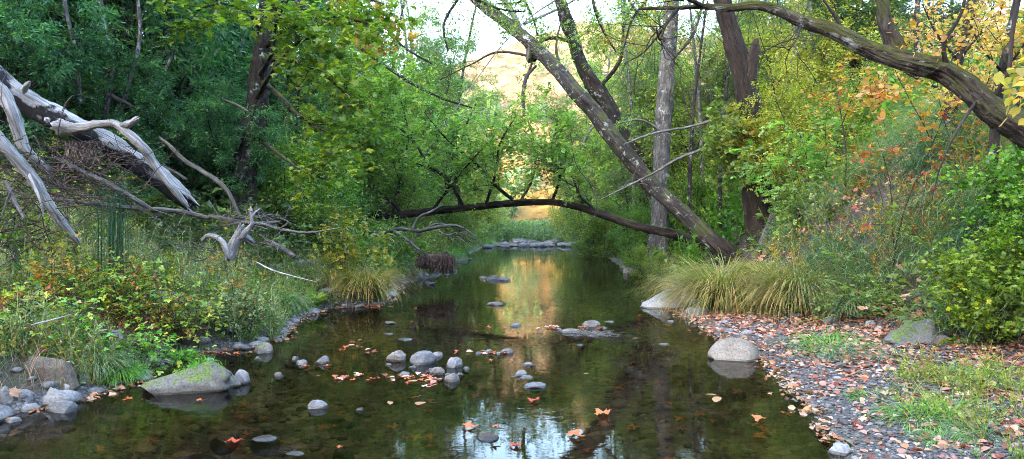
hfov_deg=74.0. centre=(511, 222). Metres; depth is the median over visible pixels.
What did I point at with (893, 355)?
grass tuft
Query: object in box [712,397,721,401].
fallen leaf
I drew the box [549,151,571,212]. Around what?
alder tree
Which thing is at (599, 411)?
fallen leaf
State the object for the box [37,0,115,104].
thin tree
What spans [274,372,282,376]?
rock
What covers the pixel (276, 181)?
shrub
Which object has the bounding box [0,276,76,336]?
bramble plant
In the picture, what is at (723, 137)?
split tree
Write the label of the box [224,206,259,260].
drift stump
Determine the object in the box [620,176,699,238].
shrub
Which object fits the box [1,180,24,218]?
fallen limb
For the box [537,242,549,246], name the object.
stone
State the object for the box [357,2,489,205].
willow tree
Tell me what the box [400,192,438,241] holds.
shrub
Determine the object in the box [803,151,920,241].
bare shrub
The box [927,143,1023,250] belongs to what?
currant bush
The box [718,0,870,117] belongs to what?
willow tree
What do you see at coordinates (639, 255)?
shrub
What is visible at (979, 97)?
tree
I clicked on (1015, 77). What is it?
leafy twig
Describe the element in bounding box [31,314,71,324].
drift branch
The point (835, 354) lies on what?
grass tuft
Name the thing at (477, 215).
young tree
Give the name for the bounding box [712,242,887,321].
sedge tussock
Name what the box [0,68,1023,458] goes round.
ground
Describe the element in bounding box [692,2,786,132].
alder tree
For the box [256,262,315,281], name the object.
drift branch
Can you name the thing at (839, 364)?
rock
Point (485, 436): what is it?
rock
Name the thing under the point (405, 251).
undergrowth
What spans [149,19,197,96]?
thin tree
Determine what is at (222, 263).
sedge tussock
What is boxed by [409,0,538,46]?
leafy branch
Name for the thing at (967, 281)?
currant bush
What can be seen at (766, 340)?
rock
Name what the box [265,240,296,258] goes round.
drift log
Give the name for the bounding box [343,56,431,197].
young tree
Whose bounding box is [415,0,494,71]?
leafy branch
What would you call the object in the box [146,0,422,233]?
maple tree
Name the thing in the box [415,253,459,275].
root mat
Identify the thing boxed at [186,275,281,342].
waterside shrub
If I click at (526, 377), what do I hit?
rock
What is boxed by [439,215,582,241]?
meadow plants
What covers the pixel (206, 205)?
shade undergrowth
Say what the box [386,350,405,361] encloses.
rock
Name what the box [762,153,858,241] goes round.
bare shrub
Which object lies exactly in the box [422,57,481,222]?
willow tree
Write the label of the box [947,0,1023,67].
maple sapling
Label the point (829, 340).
grass tuft
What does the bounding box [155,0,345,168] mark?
bay tree
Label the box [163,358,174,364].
rock
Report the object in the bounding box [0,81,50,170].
fallen limb
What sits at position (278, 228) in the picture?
drift branch
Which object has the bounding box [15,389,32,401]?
rock
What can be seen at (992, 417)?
grass tuft
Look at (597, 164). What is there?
young tree
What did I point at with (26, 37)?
bay tree
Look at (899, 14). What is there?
oak tree
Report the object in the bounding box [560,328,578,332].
rock
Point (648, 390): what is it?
water
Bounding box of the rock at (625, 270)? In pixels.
[623,268,638,273]
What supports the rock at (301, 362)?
on the water
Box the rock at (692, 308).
[682,306,706,316]
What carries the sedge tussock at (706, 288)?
on the ground at (18, 382)
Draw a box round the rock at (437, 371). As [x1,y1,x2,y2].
[429,367,444,374]
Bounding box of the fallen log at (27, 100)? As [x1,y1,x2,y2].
[0,65,199,211]
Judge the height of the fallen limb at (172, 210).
0.252 m
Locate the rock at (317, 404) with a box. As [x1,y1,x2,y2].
[307,399,326,408]
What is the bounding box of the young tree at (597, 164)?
[589,59,691,210]
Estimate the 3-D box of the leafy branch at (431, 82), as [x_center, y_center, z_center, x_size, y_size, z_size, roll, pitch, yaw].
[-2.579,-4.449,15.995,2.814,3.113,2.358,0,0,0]
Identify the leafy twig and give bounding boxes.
[993,50,1023,126]
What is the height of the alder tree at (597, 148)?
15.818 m
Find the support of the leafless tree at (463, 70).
on the ground at (18, 382)
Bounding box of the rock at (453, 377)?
[444,373,459,381]
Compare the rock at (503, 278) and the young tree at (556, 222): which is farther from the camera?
the young tree at (556, 222)
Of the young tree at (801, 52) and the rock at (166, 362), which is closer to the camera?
the rock at (166, 362)
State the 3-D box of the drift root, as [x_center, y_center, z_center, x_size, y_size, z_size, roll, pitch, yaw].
[-3.011,0.257,6.898,0.320,0.293,0.068,0,0,0]
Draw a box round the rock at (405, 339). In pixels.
[398,338,412,340]
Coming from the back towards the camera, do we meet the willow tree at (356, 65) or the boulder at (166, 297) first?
the willow tree at (356, 65)
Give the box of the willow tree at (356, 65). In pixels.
[292,0,399,183]
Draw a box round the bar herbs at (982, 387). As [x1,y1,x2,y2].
[874,338,1023,458]
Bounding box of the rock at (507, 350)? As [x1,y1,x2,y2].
[501,348,514,353]
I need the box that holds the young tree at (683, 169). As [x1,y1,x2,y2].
[621,15,786,221]
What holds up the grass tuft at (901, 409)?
on the ground at (18, 382)
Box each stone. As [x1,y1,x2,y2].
[517,243,529,246]
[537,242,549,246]
[560,243,572,246]
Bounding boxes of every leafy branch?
[353,0,463,97]
[354,30,492,135]
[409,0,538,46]
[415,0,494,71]
[483,0,573,34]
[488,0,562,53]
[547,0,641,78]
[587,0,689,80]
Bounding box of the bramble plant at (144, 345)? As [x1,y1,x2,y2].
[95,306,217,374]
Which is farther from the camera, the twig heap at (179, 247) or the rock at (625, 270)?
the rock at (625, 270)
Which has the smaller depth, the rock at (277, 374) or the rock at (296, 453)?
the rock at (296, 453)
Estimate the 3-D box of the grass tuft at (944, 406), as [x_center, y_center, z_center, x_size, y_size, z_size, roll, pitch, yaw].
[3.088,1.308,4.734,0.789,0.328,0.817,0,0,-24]
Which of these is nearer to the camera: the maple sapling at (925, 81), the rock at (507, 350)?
the rock at (507, 350)
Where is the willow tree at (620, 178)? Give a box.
[593,40,691,232]
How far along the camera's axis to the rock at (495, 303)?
11.48 m
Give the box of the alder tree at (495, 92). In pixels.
[456,70,521,199]
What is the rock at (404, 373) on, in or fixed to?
on the water
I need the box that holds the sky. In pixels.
[143,0,1023,72]
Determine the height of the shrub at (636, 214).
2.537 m
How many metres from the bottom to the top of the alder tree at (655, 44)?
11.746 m
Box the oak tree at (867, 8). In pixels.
[802,0,928,124]
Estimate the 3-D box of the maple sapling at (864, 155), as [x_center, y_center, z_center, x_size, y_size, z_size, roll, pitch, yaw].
[5.066,-0.488,8.808,1.939,2.320,1.504,0,0,0]
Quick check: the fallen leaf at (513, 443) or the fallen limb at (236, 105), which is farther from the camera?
the fallen limb at (236, 105)
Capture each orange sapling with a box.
[205,207,269,300]
[209,261,282,343]
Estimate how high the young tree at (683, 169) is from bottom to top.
7.018 m
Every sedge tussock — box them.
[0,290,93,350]
[64,347,146,386]
[92,357,155,387]
[157,345,203,364]
[186,253,251,274]
[252,289,316,315]
[321,255,420,306]
[629,246,806,318]
[706,249,806,299]
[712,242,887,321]
[798,283,863,313]
[807,286,894,324]
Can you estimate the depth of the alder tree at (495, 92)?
58.67 m
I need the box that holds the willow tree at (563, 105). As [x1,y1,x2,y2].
[525,74,622,241]
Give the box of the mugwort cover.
[0,162,382,385]
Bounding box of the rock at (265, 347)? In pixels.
[255,342,273,353]
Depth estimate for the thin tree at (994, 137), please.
7.76 m
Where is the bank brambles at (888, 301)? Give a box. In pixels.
[661,80,1022,339]
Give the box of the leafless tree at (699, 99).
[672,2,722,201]
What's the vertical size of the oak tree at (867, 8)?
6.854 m
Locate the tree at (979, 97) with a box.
[584,0,1023,199]
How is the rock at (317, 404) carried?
on the water
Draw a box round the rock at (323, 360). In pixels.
[315,356,329,363]
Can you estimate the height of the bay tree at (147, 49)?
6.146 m
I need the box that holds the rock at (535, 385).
[523,382,545,387]
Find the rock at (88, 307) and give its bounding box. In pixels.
[72,300,102,318]
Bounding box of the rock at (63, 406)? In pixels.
[47,400,77,412]
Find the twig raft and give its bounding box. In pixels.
[554,328,638,338]
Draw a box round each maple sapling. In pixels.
[792,52,873,195]
[835,97,988,268]
[865,19,1007,188]
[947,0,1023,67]
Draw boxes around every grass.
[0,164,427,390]
[0,170,426,396]
[181,353,221,370]
[690,49,1023,350]
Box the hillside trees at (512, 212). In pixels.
[435,0,996,217]
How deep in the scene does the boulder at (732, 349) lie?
6.92 m
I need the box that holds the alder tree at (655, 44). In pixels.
[629,19,691,112]
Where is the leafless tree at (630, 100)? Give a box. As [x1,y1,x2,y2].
[607,0,656,229]
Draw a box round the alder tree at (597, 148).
[574,0,662,202]
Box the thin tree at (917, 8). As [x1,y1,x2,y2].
[866,0,960,76]
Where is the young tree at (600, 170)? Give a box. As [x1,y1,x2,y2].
[591,117,650,238]
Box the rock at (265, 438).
[252,435,276,440]
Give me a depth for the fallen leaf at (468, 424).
4.63 m
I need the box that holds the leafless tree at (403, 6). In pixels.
[384,0,411,132]
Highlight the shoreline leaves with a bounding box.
[4,281,846,443]
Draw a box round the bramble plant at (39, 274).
[1,231,110,313]
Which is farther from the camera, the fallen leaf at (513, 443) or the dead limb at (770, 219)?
the dead limb at (770, 219)
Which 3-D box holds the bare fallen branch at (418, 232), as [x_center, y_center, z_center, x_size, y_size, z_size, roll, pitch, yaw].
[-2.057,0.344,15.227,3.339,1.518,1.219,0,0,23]
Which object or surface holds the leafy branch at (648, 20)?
attached to the leaning tree at (687, 217)
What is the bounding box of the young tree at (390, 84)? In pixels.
[286,41,408,213]
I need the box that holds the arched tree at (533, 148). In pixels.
[314,70,712,254]
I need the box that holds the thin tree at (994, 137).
[918,0,1023,225]
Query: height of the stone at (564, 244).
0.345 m
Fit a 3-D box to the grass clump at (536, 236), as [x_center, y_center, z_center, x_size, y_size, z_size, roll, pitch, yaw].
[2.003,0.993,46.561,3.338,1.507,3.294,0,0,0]
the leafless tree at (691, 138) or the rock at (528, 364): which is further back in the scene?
the leafless tree at (691, 138)
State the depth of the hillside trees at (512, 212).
149.16 m
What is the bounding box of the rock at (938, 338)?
[934,335,953,345]
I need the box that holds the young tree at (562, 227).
[549,163,587,242]
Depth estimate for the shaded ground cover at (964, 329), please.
7.10 m
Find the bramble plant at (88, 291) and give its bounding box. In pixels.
[24,241,165,323]
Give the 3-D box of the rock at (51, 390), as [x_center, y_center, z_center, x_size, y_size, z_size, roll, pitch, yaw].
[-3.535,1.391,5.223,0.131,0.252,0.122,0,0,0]
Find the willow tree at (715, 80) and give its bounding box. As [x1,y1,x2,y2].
[608,13,763,195]
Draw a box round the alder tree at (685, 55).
[634,0,700,83]
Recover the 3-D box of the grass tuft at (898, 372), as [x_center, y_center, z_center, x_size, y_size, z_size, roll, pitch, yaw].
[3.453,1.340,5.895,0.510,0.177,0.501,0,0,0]
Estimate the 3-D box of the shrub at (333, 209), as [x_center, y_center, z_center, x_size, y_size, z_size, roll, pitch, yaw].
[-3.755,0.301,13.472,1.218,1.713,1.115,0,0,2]
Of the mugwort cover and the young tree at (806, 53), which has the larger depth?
the young tree at (806, 53)
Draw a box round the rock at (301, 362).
[296,359,307,364]
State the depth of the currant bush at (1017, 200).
6.86 m
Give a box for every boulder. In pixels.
[23,356,79,389]
[140,361,240,395]
[150,291,186,309]
[168,323,203,345]
[283,259,322,269]
[640,289,683,308]
[707,338,758,361]
[884,319,949,344]
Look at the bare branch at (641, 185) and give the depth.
17.96 m
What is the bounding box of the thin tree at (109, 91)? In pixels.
[90,0,134,119]
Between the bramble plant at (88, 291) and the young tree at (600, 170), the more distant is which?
the young tree at (600, 170)
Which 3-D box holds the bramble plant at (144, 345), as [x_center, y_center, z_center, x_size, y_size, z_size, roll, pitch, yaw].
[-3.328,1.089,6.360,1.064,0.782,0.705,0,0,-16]
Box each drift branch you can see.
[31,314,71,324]
[208,213,279,225]
[223,218,339,233]
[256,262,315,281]
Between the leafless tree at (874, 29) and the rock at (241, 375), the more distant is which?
the leafless tree at (874, 29)
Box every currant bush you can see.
[908,225,1023,346]
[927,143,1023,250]
[959,169,1023,297]
[996,260,1023,335]
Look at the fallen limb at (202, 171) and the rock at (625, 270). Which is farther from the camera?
the rock at (625, 270)
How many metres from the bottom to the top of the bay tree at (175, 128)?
2.868 m
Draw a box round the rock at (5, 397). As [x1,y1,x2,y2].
[0,385,13,403]
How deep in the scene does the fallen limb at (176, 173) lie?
9.38 m
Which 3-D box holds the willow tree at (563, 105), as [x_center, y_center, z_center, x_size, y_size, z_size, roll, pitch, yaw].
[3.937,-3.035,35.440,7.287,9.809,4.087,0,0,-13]
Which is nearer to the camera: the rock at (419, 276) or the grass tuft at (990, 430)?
the grass tuft at (990, 430)
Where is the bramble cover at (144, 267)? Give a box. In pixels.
[0,134,369,335]
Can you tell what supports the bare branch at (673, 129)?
attached to the leaning tree at (687, 217)
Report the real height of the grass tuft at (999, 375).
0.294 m
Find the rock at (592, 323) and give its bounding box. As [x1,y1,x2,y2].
[582,320,599,326]
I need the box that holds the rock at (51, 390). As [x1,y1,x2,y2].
[47,387,57,394]
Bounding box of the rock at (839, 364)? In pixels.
[834,362,846,367]
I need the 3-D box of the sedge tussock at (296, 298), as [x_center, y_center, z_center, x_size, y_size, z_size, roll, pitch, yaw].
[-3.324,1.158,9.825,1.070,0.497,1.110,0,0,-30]
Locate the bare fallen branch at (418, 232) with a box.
[357,204,491,265]
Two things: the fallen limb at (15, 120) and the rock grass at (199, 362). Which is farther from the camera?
the fallen limb at (15, 120)
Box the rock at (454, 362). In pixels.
[446,357,461,367]
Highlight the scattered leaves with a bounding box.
[0,177,388,397]
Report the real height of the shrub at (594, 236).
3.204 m
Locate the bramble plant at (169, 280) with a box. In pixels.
[104,258,215,340]
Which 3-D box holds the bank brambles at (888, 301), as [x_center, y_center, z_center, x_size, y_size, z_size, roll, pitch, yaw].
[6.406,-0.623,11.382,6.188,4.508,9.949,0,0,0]
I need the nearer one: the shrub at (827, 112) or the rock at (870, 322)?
the rock at (870, 322)
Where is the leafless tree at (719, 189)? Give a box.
[689,0,772,233]
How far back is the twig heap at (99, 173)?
7.88 m
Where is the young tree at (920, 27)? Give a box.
[849,8,959,88]
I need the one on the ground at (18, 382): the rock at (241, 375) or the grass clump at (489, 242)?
the grass clump at (489, 242)
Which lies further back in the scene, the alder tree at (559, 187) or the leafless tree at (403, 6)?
the alder tree at (559, 187)
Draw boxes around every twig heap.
[0,69,149,286]
[0,108,190,255]
[29,193,283,305]
[209,193,305,247]
[731,217,777,261]
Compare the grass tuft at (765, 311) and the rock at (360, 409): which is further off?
the grass tuft at (765, 311)
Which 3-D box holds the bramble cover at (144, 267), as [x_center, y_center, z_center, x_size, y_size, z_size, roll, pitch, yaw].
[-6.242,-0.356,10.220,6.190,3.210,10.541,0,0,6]
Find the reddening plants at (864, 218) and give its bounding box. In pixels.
[763,80,1020,292]
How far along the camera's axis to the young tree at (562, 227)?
41.99 m
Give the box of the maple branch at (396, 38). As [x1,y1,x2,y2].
[292,0,425,65]
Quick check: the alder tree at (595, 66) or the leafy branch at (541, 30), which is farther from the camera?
the alder tree at (595, 66)
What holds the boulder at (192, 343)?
on the ground at (18, 382)
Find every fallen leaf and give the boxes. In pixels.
[224,437,244,442]
[463,421,477,427]
[510,442,522,445]
[567,429,583,436]
[594,408,609,414]
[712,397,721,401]
[752,414,765,421]
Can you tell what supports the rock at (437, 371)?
on the water
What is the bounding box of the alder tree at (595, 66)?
[573,1,638,199]
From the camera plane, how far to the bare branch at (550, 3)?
9.80 m
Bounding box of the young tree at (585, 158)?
[568,125,623,246]
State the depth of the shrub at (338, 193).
15.79 m
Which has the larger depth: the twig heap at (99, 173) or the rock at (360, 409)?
the twig heap at (99, 173)
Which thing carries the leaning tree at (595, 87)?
on the ground at (18, 382)
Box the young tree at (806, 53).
[704,0,873,166]
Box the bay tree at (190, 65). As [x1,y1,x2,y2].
[12,0,291,183]
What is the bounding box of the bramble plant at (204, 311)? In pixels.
[137,275,230,349]
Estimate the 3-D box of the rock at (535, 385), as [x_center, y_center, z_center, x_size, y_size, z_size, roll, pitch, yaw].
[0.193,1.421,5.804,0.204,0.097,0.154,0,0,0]
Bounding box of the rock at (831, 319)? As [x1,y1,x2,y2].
[822,316,838,324]
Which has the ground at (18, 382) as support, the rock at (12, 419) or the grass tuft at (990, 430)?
the grass tuft at (990, 430)
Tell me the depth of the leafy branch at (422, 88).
16.97 m
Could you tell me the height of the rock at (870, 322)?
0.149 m
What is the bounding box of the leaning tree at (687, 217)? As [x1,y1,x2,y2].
[440,0,744,264]
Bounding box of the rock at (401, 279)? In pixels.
[393,273,404,281]
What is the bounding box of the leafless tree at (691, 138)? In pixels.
[664,0,719,254]
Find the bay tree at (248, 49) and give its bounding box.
[115,0,333,173]
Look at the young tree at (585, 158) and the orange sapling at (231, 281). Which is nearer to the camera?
the orange sapling at (231, 281)
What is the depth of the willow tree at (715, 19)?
24.51 m
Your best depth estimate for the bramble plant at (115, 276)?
6.82 m
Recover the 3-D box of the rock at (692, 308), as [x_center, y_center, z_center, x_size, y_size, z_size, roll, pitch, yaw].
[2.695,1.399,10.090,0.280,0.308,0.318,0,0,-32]
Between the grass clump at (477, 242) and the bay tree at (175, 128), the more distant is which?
the grass clump at (477, 242)
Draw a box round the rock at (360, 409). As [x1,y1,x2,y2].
[355,407,363,411]
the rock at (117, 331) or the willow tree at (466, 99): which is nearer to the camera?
the rock at (117, 331)
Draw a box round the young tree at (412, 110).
[331,54,443,221]
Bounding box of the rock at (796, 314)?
[789,313,803,316]
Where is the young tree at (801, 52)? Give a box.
[771,0,912,128]
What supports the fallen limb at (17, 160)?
on the twig heap at (52, 175)
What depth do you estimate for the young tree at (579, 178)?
47.59 m
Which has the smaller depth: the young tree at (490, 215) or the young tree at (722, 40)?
the young tree at (722, 40)
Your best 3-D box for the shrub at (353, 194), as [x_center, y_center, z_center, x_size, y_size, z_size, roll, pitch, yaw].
[-4.391,-0.224,15.050,3.177,3.471,3.054,0,0,-43]
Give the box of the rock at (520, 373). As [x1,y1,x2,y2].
[514,370,526,375]
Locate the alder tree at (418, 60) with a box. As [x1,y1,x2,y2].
[393,3,483,188]
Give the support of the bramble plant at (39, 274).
on the ground at (18, 382)
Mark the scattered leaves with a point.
(14, 391)
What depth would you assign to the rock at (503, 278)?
16.35 m
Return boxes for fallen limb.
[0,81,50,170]
[0,131,81,244]
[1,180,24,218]
[50,154,161,217]
[51,197,209,220]
[105,92,134,107]
[158,136,241,216]
[161,164,186,179]
[221,98,247,111]
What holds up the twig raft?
on the water
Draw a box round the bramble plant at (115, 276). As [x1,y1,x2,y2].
[77,251,175,327]
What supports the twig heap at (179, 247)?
on the ground at (18, 382)
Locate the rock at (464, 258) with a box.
[455,256,467,260]
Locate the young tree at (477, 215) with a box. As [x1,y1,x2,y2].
[436,133,497,234]
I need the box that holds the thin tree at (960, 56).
[894,0,1023,153]
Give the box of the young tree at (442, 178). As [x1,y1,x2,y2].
[392,90,463,224]
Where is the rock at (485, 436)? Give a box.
[476,431,498,440]
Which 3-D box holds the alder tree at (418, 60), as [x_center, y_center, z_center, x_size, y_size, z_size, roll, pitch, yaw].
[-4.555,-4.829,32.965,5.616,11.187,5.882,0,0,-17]
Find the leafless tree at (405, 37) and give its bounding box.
[382,0,424,188]
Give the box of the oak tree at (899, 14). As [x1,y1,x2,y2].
[818,0,931,82]
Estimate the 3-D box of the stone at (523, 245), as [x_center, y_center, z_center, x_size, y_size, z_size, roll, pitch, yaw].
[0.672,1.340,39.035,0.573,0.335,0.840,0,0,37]
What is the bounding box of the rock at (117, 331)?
[103,330,131,357]
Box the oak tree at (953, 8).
[890,0,1001,85]
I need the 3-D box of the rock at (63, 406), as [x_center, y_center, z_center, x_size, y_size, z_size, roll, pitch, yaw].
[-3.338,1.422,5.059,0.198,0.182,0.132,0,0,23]
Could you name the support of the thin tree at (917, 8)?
on the ground at (18, 382)
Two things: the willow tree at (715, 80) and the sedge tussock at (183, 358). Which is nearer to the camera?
the sedge tussock at (183, 358)
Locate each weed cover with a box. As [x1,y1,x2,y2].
[0,154,374,358]
[0,169,389,383]
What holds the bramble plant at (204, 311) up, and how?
on the ground at (18, 382)
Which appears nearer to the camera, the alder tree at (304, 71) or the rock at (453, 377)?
the rock at (453, 377)
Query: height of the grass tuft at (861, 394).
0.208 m
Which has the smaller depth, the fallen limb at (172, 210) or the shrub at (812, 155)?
the fallen limb at (172, 210)
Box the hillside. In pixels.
[285,10,1023,222]
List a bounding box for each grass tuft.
[746,305,782,317]
[764,325,896,359]
[804,344,869,363]
[820,329,873,341]
[839,387,893,401]
[856,344,918,361]
[856,385,982,435]
[872,381,939,400]
[885,366,929,376]
[892,387,1015,424]
[899,418,980,450]
[916,359,975,377]
[932,416,1022,445]
[940,361,1022,390]
[965,397,1022,423]
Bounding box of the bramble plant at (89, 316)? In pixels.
[8,292,125,356]
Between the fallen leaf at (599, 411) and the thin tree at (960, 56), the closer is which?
the fallen leaf at (599, 411)
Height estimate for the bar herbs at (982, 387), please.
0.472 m
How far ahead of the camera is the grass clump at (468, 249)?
29.06 m
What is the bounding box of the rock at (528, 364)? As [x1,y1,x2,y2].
[522,362,534,365]
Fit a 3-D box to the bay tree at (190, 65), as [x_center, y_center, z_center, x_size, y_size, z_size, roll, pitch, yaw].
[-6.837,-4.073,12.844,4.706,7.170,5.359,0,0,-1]
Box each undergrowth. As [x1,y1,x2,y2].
[0,83,425,259]
[90,115,493,277]
[604,5,1023,277]
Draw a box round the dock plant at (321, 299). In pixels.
[308,291,327,305]
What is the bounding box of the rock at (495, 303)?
[487,302,503,305]
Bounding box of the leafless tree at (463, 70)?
[445,6,486,202]
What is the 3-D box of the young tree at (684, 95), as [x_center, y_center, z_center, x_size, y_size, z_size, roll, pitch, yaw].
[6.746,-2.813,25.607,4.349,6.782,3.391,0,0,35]
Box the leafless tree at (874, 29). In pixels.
[821,0,902,115]
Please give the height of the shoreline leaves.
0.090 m
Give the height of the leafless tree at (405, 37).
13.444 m
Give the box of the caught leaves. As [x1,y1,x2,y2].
[712,119,1023,330]
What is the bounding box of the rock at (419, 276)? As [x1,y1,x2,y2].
[411,271,422,278]
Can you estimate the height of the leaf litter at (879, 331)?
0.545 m
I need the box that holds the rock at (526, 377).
[520,375,532,378]
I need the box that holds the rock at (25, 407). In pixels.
[21,403,40,411]
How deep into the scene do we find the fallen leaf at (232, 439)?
4.30 m
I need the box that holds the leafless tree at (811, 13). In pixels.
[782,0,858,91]
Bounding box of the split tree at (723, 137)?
[700,0,803,248]
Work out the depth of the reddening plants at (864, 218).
9.79 m
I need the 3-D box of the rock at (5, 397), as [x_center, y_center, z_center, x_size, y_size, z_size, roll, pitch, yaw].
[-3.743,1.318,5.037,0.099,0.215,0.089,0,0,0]
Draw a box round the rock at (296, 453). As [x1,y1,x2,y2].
[285,451,303,455]
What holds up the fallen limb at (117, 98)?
attached to the thin tree at (109, 91)
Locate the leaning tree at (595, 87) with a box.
[516,0,669,224]
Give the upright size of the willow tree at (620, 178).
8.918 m
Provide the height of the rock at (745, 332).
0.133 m
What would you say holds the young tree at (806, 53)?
on the ground at (18, 382)
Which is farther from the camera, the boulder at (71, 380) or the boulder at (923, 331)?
the boulder at (923, 331)
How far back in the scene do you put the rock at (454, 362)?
6.57 m
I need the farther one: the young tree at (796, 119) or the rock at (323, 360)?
the young tree at (796, 119)
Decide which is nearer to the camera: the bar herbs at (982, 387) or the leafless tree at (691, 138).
the bar herbs at (982, 387)
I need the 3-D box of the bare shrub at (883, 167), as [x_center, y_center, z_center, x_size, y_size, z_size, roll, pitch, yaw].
[5.353,-0.404,9.016,0.859,1.259,1.948,0,0,-35]
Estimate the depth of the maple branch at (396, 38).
12.95 m
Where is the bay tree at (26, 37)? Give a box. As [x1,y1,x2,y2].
[0,0,128,184]
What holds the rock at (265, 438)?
on the water
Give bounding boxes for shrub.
[89,247,177,332]
[100,261,219,352]
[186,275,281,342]
[196,127,352,251]
[258,284,291,311]
[259,134,385,247]
[306,203,396,281]
[307,195,353,255]
[319,175,355,243]
[369,157,432,249]
[387,164,445,235]
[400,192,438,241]
[426,195,478,251]
[489,207,508,236]
[558,198,626,258]
[603,205,676,266]
[619,243,658,276]
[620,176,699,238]
[639,250,679,281]
[663,169,742,231]
[692,122,742,207]
[729,109,860,213]
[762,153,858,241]
[762,171,839,242]
[776,85,856,187]
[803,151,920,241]
[830,59,898,144]
[849,144,983,229]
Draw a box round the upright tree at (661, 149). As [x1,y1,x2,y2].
[605,0,717,266]
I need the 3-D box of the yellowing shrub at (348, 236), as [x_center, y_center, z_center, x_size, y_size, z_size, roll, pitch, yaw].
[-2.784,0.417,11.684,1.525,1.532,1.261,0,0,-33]
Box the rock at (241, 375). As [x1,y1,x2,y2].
[234,369,250,383]
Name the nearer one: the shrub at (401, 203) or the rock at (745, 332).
the rock at (745, 332)
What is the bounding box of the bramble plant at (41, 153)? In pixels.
[1,124,136,199]
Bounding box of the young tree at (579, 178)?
[560,143,597,236]
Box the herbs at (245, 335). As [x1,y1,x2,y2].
[0,203,387,391]
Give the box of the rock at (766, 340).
[763,338,774,342]
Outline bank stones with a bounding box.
[0,263,398,421]
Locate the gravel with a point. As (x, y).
(842, 421)
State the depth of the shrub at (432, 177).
25.86 m
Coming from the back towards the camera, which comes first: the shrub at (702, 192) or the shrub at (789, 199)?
the shrub at (702, 192)
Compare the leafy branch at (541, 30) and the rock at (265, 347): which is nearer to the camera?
the rock at (265, 347)
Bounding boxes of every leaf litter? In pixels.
[680,297,1023,396]
[824,380,1023,458]
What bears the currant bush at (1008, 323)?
on the ground at (18, 382)
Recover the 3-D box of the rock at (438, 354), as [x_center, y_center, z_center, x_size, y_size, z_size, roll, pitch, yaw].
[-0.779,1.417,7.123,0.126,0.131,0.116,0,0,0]
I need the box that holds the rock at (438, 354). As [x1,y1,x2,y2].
[433,352,442,356]
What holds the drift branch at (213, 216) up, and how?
on the twig heap at (263, 218)
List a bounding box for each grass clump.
[392,256,426,276]
[445,247,478,260]
[452,240,477,254]
[470,236,483,248]
[485,238,502,244]
[524,226,551,240]
[553,233,567,241]
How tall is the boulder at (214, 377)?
0.456 m
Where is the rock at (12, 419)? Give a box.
[4,416,21,422]
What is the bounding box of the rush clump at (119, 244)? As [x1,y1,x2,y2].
[91,178,132,317]
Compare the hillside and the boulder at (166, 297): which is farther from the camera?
the hillside
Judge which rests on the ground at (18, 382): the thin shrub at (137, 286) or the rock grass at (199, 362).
the thin shrub at (137, 286)
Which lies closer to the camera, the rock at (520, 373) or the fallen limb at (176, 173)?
the rock at (520, 373)
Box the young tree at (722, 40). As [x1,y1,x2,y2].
[701,11,782,155]
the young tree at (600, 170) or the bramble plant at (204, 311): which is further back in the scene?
the young tree at (600, 170)
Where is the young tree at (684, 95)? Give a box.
[635,61,734,197]
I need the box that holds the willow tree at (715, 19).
[678,0,827,120]
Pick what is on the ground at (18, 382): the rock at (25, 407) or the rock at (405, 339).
the rock at (25, 407)
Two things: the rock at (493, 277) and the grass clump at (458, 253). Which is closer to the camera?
the rock at (493, 277)
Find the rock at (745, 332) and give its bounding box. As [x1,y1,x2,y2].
[740,330,753,334]
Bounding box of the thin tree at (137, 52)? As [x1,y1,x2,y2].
[115,0,152,119]
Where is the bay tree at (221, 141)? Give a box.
[180,71,290,225]
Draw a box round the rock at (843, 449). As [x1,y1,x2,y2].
[828,443,851,455]
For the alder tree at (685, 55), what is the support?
on the ground at (18, 382)
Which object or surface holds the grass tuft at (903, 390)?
on the ground at (18, 382)
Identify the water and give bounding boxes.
[0,244,851,458]
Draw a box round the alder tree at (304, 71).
[279,1,367,139]
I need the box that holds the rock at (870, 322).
[864,320,874,324]
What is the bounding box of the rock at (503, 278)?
[498,277,509,280]
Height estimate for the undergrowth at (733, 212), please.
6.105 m
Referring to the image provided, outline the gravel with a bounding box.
[679,308,1023,458]
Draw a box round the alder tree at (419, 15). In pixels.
[382,0,465,199]
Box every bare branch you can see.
[440,0,556,131]
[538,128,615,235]
[600,139,711,199]
[618,171,690,199]
[624,107,728,144]
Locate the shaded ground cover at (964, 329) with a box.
[924,227,1023,336]
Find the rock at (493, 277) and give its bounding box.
[485,275,498,279]
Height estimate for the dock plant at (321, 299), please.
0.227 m
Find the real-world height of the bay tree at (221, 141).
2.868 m
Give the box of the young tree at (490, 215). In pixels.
[463,137,509,227]
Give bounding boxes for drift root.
[201,233,230,261]
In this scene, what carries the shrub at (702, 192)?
on the ground at (18, 382)
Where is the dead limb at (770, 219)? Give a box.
[750,206,777,261]
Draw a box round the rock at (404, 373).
[399,371,409,374]
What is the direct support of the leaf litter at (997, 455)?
on the ground at (18, 382)
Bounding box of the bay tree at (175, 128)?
[69,50,222,218]
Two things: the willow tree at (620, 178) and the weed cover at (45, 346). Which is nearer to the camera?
the weed cover at (45, 346)
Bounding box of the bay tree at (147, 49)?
[0,0,184,161]
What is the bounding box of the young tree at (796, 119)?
[724,22,912,215]
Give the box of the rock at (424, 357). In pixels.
[410,350,436,364]
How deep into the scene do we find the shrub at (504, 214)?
55.39 m
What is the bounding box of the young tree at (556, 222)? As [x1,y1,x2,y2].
[545,197,575,236]

